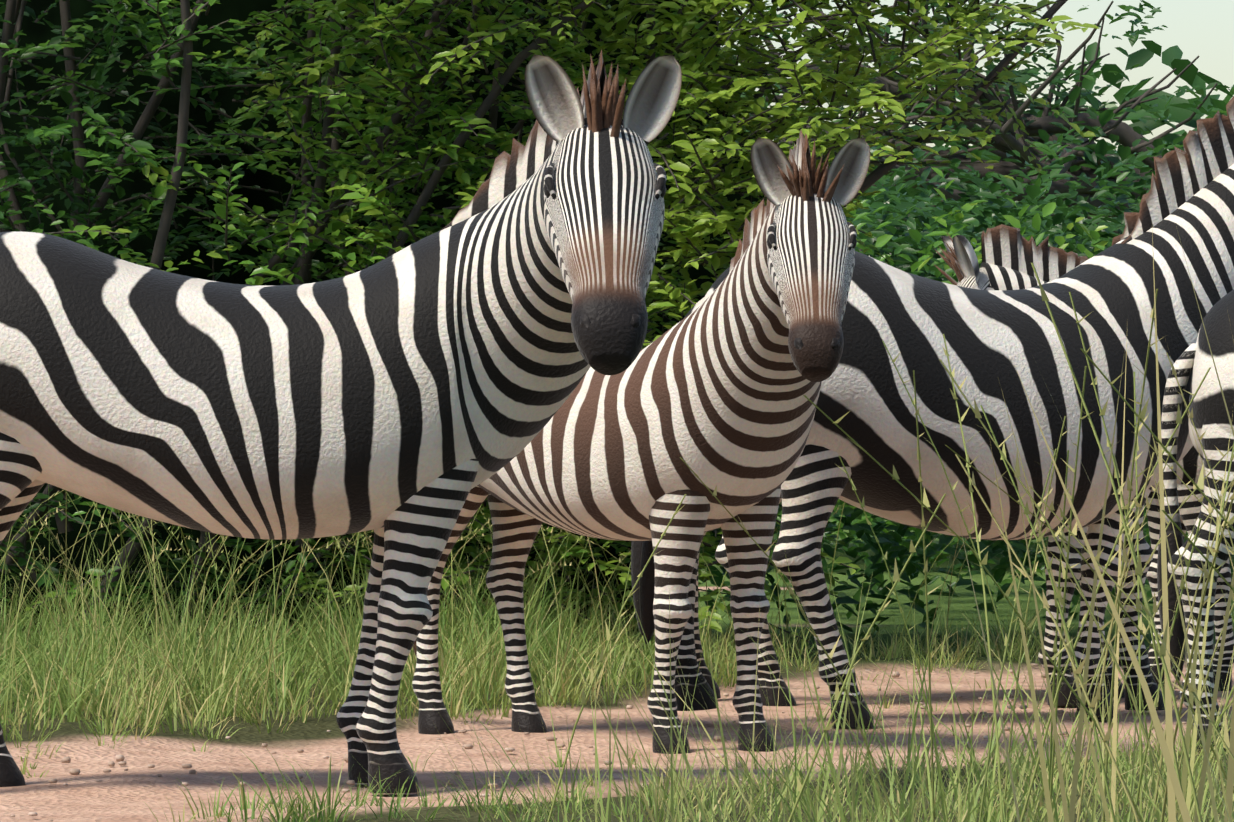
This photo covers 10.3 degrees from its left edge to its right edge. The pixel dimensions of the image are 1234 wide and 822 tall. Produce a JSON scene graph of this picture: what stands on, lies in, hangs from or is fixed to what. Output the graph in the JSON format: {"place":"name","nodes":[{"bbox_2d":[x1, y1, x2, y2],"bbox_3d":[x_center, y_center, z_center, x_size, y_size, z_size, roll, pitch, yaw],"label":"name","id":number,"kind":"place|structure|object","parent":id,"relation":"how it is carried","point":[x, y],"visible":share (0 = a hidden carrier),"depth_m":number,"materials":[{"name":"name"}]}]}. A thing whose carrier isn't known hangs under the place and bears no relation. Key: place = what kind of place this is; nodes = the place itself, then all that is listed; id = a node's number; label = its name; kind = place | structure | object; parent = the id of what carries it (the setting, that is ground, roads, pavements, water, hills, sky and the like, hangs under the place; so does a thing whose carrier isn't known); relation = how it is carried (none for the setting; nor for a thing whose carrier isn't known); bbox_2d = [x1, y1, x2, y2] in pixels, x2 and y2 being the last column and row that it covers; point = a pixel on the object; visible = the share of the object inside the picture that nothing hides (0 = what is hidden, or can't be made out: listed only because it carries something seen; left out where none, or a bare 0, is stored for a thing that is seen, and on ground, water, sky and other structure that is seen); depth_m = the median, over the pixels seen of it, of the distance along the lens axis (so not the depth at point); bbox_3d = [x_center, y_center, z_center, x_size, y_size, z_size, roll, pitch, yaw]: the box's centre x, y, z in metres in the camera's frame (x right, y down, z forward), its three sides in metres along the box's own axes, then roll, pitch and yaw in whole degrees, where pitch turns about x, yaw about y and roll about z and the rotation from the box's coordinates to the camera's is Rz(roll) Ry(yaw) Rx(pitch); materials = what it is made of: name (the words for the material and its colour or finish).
{"place":"outdoors","nodes":[
{"label":"outdoors","id":0,"kind":"place"},
{"bbox_2d":[0,519,1233,821],"bbox_3d":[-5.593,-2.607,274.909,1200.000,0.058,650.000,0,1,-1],"label":"ground","id":1,"kind":"structure","parent":0,"point":[138,789],"depth_m":17.56,"materials":[{"name":"beige soil"}]},
{"bbox_2d":[0,48,681,793],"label":"zebra","id":2,"kind":"object","parent":1,"relation":"on","point":[404,402],"visible":1,"depth_m":15.70},
{"bbox_2d":[0,0,766,634],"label":"thicket","id":3,"kind":"object","parent":1,"relation":"on","point":[220,12],"visible":0.05,"depth_m":23.66,"materials":[{"name":"green plant"}]},
{"bbox_2d":[0,0,1217,653],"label":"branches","id":4,"kind":"object","parent":1,"relation":"on","point":[1004,138],"visible":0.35,"depth_m":22.10,"materials":[{"name":"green plant"}]},
{"bbox_2d":[0,0,1233,649],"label":"foliage","id":5,"kind":"object","parent":1,"relation":"on","point":[914,244],"visible":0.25,"depth_m":21.84,"materials":[{"name":"green plant"}]},
{"bbox_2d":[0,230,1233,821],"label":"grass","id":6,"kind":"structure","parent":1,"relation":"on","point":[72,672],"depth_m":15.25,"materials":[{"name":"green plant"}]},
{"bbox_2d":[11,664,1232,820],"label":"pebbles","id":7,"kind":"object","parent":1,"relation":"on","point":[121,758],"visible":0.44,"depth_m":16.91,"materials":[{"name":"beige stone"}]},
{"bbox_2d":[412,130,869,753],"bbox_3d":[0.119,0.084,17.488,0.590,1.572,2.110,-1,1,-34],"label":"zebra","id":8,"kind":"object","parent":1,"relation":"on","point":[728,374],"visible":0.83,"depth_m":17.27},
{"bbox_2d":[631,193,1147,705],"bbox_3d":[1.214,0.019,19.599,2.380,1.644,0.595,0,1,-9],"label":"zebra","id":9,"kind":"object","parent":1,"relation":"on","point":[765,673],"visible":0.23,"depth_m":19.46},
{"bbox_2d":[639,96,1233,728],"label":"zebra","id":10,"kind":"object","parent":1,"relation":"on","point":[909,320],"visible":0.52,"depth_m":18.38},
{"bbox_2d":[934,224,1233,690],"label":"zebra","id":11,"kind":"object","parent":1,"relation":"on","point":[1010,255],"visible":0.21,"depth_m":20.19},
{"bbox_2d":[1157,290,1233,751],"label":"zebra","id":12,"kind":"object","parent":1,"relation":"on","point":[1210,415],"visible":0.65,"depth_m":16.93},
{"bbox_2d":[721,0,1233,255],"label":"sky","id":13,"kind":"structure","parent":0,"point":[1203,28],"materials":[{"name":"white"}]}
]}

